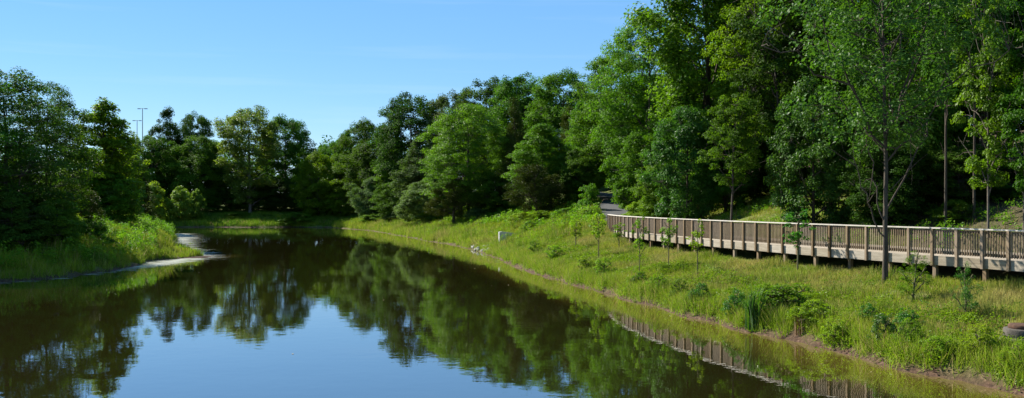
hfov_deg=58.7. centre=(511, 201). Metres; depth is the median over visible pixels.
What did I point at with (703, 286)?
weed clump
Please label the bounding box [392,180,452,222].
understory tree
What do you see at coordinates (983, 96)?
young tree
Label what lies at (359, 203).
understory tree
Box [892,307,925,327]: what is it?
weed clump
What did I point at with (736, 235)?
boardwalk
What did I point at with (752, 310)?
reed tuft
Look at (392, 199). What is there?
understory tree
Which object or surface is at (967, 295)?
sapling
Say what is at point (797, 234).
sapling
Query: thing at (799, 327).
dry stalks
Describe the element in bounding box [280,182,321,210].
understory tree
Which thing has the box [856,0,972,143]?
broad tree
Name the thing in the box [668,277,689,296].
weed clump
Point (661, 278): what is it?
weed clump
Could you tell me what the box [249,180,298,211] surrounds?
understory tree
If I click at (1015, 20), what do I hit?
broad tree
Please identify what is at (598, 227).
sapling
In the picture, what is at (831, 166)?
understory tree
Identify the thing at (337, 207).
understory tree
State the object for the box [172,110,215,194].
broad tree
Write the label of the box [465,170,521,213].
understory tree
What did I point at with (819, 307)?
weed clump
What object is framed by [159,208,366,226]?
grass
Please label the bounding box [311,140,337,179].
broad tree
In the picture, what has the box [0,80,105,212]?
spreading tree
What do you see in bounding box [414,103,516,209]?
broad tree
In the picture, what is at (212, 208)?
understory tree
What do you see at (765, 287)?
weed clump
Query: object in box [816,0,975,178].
broad tree
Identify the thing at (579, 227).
sapling
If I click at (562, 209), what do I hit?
bush
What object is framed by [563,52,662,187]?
broad tree
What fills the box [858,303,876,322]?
weed clump
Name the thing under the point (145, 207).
cedar tree
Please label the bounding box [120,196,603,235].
undergrowth
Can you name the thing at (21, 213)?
understory tree
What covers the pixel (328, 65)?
sky
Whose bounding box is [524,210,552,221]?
bush
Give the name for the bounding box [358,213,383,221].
bush
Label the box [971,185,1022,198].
understory tree
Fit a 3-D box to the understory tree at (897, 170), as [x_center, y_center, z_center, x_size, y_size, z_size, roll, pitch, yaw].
[17.970,-0.935,42.930,4.710,4.842,4.628,0,0,0]
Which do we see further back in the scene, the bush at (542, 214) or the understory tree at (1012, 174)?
the bush at (542, 214)
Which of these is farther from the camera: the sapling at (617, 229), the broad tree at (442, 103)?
the broad tree at (442, 103)
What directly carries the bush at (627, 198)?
on the ground at (978, 378)
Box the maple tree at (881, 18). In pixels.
[750,0,1018,281]
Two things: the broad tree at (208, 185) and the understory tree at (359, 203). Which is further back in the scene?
the broad tree at (208, 185)
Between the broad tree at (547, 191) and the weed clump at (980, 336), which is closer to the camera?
the weed clump at (980, 336)
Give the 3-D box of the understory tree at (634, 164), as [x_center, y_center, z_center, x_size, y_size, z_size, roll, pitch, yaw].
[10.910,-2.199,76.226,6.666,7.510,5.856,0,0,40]
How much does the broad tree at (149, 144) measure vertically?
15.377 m
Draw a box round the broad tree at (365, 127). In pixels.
[330,116,397,204]
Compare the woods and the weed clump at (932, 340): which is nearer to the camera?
the weed clump at (932, 340)
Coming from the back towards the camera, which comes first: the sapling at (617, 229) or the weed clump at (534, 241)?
the weed clump at (534, 241)
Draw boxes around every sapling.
[144,180,175,219]
[163,185,198,221]
[188,188,207,218]
[568,220,582,244]
[588,213,607,256]
[612,223,627,245]
[631,216,649,270]
[659,217,678,265]
[686,218,704,273]
[782,208,816,270]
[895,250,933,297]
[949,261,982,314]
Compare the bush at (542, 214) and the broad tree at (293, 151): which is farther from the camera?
the broad tree at (293, 151)
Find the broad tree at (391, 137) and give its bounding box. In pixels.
[367,90,454,200]
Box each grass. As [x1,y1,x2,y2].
[0,210,177,278]
[113,196,641,261]
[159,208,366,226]
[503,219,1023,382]
[657,178,1021,248]
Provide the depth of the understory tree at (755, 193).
63.03 m
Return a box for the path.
[596,192,627,220]
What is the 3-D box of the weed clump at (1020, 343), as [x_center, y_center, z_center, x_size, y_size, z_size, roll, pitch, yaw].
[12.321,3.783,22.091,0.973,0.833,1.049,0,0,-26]
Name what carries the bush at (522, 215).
on the ground at (978, 378)
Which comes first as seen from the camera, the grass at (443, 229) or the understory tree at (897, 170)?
the understory tree at (897, 170)
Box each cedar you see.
[53,180,106,222]
[423,180,485,221]
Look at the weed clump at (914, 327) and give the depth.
25.02 m
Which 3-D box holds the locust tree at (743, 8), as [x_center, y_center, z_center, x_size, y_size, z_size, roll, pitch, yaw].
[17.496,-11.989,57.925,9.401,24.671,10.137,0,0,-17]
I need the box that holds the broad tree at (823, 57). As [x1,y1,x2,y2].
[775,0,907,176]
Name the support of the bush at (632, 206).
on the ground at (978, 378)
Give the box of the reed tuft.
[734,287,768,330]
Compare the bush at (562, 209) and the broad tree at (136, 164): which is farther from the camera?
the broad tree at (136, 164)
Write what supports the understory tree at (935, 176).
on the ground at (978, 378)
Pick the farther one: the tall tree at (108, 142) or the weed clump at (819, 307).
the tall tree at (108, 142)
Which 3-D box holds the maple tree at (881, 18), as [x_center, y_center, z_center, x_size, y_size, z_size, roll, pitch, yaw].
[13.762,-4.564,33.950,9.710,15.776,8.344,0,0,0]
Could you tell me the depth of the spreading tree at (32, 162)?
60.50 m
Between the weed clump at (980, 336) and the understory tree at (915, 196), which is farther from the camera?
the understory tree at (915, 196)
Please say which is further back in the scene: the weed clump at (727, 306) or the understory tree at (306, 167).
the understory tree at (306, 167)
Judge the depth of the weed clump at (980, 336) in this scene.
23.24 m
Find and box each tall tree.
[55,97,152,214]
[145,105,193,198]
[333,131,353,175]
[388,136,448,208]
[501,123,576,203]
[621,0,771,207]
[939,0,1023,148]
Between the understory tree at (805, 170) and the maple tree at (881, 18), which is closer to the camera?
the maple tree at (881, 18)
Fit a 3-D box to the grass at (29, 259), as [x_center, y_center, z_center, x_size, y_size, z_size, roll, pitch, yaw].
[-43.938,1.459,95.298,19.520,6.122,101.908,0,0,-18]
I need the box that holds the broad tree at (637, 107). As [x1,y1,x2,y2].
[583,9,710,184]
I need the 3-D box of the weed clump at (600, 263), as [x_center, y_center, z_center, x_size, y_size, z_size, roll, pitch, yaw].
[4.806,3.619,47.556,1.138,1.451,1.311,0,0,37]
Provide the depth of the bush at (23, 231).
59.55 m
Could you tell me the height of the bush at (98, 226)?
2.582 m
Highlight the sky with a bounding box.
[0,0,1020,190]
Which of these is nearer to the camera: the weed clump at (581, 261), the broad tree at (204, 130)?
the weed clump at (581, 261)
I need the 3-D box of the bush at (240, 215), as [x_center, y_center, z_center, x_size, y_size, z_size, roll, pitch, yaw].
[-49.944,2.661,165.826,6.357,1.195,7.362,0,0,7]
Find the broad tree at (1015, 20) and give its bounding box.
[981,0,1023,121]
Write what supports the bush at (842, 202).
on the ground at (978, 378)
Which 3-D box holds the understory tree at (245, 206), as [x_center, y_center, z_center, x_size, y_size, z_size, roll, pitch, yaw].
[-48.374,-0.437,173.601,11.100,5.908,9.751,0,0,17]
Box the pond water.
[0,227,1023,397]
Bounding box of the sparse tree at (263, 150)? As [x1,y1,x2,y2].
[211,104,284,212]
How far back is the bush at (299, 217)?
158.55 m
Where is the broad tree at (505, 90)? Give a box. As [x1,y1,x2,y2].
[485,71,559,172]
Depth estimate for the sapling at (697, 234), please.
41.05 m
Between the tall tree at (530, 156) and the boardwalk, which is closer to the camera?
the boardwalk
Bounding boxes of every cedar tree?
[133,143,157,217]
[489,97,528,205]
[543,106,583,177]
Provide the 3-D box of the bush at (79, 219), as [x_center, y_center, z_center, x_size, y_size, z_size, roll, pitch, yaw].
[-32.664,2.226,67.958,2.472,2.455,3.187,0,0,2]
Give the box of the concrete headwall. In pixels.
[498,232,513,240]
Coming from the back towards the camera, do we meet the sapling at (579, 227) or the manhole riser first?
the sapling at (579, 227)
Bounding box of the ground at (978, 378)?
[0,130,1023,395]
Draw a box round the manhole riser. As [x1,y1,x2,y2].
[999,323,1023,342]
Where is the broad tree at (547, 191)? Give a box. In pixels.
[502,163,565,211]
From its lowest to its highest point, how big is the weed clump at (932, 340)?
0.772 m
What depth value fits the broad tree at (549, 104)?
123.23 m
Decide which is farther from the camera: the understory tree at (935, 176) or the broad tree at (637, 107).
the broad tree at (637, 107)
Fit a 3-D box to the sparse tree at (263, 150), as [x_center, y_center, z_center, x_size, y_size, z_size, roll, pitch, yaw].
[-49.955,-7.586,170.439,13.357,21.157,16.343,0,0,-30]
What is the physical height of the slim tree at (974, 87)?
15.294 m
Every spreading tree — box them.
[0,66,96,223]
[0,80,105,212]
[0,82,50,202]
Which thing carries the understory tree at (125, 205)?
on the ground at (978, 378)
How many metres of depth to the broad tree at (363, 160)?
155.67 m
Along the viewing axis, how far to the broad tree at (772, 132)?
71.87 m
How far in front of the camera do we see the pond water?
30.07 m
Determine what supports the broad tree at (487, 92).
on the ground at (978, 378)
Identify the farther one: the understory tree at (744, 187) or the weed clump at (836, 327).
the understory tree at (744, 187)
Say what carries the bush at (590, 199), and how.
on the ground at (978, 378)
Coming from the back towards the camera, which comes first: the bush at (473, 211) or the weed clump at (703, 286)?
the bush at (473, 211)
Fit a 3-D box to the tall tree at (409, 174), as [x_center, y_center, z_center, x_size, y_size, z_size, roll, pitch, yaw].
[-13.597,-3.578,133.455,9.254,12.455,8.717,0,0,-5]
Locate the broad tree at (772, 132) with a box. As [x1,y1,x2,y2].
[698,1,810,156]
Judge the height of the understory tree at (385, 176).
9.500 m
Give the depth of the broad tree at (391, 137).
148.65 m
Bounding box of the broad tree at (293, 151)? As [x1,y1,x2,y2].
[252,113,321,207]
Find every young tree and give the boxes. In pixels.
[948,0,1023,237]
[992,0,1023,229]
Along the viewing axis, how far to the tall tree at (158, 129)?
179.06 m
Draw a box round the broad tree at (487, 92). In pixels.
[440,75,524,180]
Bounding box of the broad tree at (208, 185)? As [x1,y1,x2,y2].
[192,163,261,209]
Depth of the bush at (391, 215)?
136.86 m
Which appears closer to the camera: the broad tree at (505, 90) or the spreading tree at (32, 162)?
the spreading tree at (32, 162)
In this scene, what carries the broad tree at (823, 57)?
on the ground at (978, 378)
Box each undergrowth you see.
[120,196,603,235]
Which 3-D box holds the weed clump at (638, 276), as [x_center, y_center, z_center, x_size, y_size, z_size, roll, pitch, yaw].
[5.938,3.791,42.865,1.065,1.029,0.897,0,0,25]
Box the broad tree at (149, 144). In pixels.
[131,135,189,209]
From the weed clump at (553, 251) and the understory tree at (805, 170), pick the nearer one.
the weed clump at (553, 251)
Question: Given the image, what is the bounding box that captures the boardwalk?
[607,214,1023,281]
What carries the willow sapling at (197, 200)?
on the ground at (978, 378)
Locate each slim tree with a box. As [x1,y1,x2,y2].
[695,81,773,220]
[725,0,816,210]
[904,0,980,227]
[942,0,1012,220]
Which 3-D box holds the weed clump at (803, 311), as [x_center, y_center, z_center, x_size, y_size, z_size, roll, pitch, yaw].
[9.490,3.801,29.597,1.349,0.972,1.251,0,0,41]
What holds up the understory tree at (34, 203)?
on the ground at (978, 378)
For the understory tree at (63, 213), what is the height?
3.900 m
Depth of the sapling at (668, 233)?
44.06 m
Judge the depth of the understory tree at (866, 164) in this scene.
57.05 m
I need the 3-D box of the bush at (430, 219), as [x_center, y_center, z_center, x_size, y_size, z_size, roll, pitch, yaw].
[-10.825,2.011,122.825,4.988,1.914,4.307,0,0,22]
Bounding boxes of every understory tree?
[0,190,58,251]
[2,199,78,235]
[28,198,88,250]
[68,170,145,224]
[194,187,237,211]
[230,184,286,211]
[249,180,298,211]
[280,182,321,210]
[288,149,344,216]
[311,163,365,216]
[346,176,389,217]
[365,160,402,213]
[368,181,406,217]
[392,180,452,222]
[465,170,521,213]
[553,147,603,203]
[556,173,581,200]
[566,98,612,187]
[598,130,675,210]
[630,162,689,218]
[638,104,730,220]
[688,127,764,212]
[736,140,779,200]
[763,73,861,225]
[765,158,817,186]
[836,131,939,227]
[849,149,893,174]
[875,182,932,205]
[889,142,970,180]
[911,140,1005,202]
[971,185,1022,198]
[998,165,1023,179]
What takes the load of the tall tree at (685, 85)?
on the ground at (978, 378)
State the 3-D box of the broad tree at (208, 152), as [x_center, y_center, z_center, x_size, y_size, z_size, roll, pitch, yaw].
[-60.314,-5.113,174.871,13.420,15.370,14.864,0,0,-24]
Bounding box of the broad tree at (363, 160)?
[332,139,408,210]
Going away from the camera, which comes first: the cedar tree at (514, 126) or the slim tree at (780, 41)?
the slim tree at (780, 41)
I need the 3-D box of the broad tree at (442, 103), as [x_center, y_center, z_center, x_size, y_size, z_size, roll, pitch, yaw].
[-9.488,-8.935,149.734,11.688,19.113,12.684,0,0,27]
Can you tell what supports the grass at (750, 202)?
on the ground at (978, 378)
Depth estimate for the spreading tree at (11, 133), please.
58.40 m
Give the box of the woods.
[2,0,1023,196]
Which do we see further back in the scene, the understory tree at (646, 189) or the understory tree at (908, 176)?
the understory tree at (646, 189)
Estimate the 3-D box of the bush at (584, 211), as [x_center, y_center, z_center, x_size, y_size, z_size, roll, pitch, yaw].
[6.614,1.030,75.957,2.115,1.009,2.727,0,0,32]
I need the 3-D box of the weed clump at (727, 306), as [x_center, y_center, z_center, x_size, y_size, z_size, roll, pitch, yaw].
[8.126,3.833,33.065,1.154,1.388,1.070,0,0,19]
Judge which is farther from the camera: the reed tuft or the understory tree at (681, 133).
the understory tree at (681, 133)
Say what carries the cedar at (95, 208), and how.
on the ground at (978, 378)
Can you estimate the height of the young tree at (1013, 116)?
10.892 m
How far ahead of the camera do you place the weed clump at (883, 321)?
25.88 m
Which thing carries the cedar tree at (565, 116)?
on the ground at (978, 378)
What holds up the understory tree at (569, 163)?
on the ground at (978, 378)
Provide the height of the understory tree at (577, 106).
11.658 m
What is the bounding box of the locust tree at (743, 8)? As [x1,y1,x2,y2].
[702,0,854,194]
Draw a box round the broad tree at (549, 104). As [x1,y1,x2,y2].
[522,68,597,165]
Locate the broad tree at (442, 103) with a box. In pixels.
[417,90,475,193]
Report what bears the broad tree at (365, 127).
on the ground at (978, 378)
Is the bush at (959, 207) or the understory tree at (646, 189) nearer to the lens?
the bush at (959, 207)
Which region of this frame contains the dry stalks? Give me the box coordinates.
[794,311,804,334]
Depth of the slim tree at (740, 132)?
49.42 m
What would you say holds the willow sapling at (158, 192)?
on the ground at (978, 378)
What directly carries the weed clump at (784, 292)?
on the ground at (978, 378)
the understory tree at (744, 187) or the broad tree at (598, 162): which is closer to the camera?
the understory tree at (744, 187)
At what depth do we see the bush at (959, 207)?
40.28 m
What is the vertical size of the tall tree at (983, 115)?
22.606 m
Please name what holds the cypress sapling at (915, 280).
on the ground at (978, 378)
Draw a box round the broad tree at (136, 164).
[118,145,153,205]
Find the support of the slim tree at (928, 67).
on the ground at (978, 378)
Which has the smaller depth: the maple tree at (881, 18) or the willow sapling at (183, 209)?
the maple tree at (881, 18)
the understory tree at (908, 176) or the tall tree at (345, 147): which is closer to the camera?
the understory tree at (908, 176)
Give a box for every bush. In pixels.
[22,228,77,248]
[66,215,88,223]
[75,219,117,244]
[223,213,250,217]
[274,212,315,224]
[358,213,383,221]
[379,212,408,220]
[414,211,441,221]
[462,207,490,218]
[506,212,529,224]
[519,220,536,230]
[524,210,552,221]
[552,208,576,217]
[577,183,601,209]
[579,208,601,217]
[618,184,640,208]
[621,200,653,218]
[825,200,855,217]
[923,199,983,223]
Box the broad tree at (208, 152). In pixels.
[162,135,231,207]
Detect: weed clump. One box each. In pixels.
[527,239,542,252]
[544,245,566,257]
[576,255,594,269]
[593,257,616,275]
[626,271,646,282]
[645,272,668,290]
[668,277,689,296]
[685,282,710,302]
[720,288,746,314]
[739,283,791,310]
[750,283,812,317]
[785,303,818,326]
[805,298,834,319]
[818,318,850,342]
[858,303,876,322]
[867,313,903,341]
[890,317,924,342]
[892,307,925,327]
[918,335,957,356]
[956,322,1000,352]
[997,340,1023,363]
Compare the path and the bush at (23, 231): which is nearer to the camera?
the bush at (23, 231)
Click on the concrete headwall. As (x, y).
(501, 233)
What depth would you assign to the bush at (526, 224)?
82.00 m
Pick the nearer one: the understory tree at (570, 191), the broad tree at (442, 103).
the understory tree at (570, 191)
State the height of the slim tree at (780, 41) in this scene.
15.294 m
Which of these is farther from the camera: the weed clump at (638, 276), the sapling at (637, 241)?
the sapling at (637, 241)

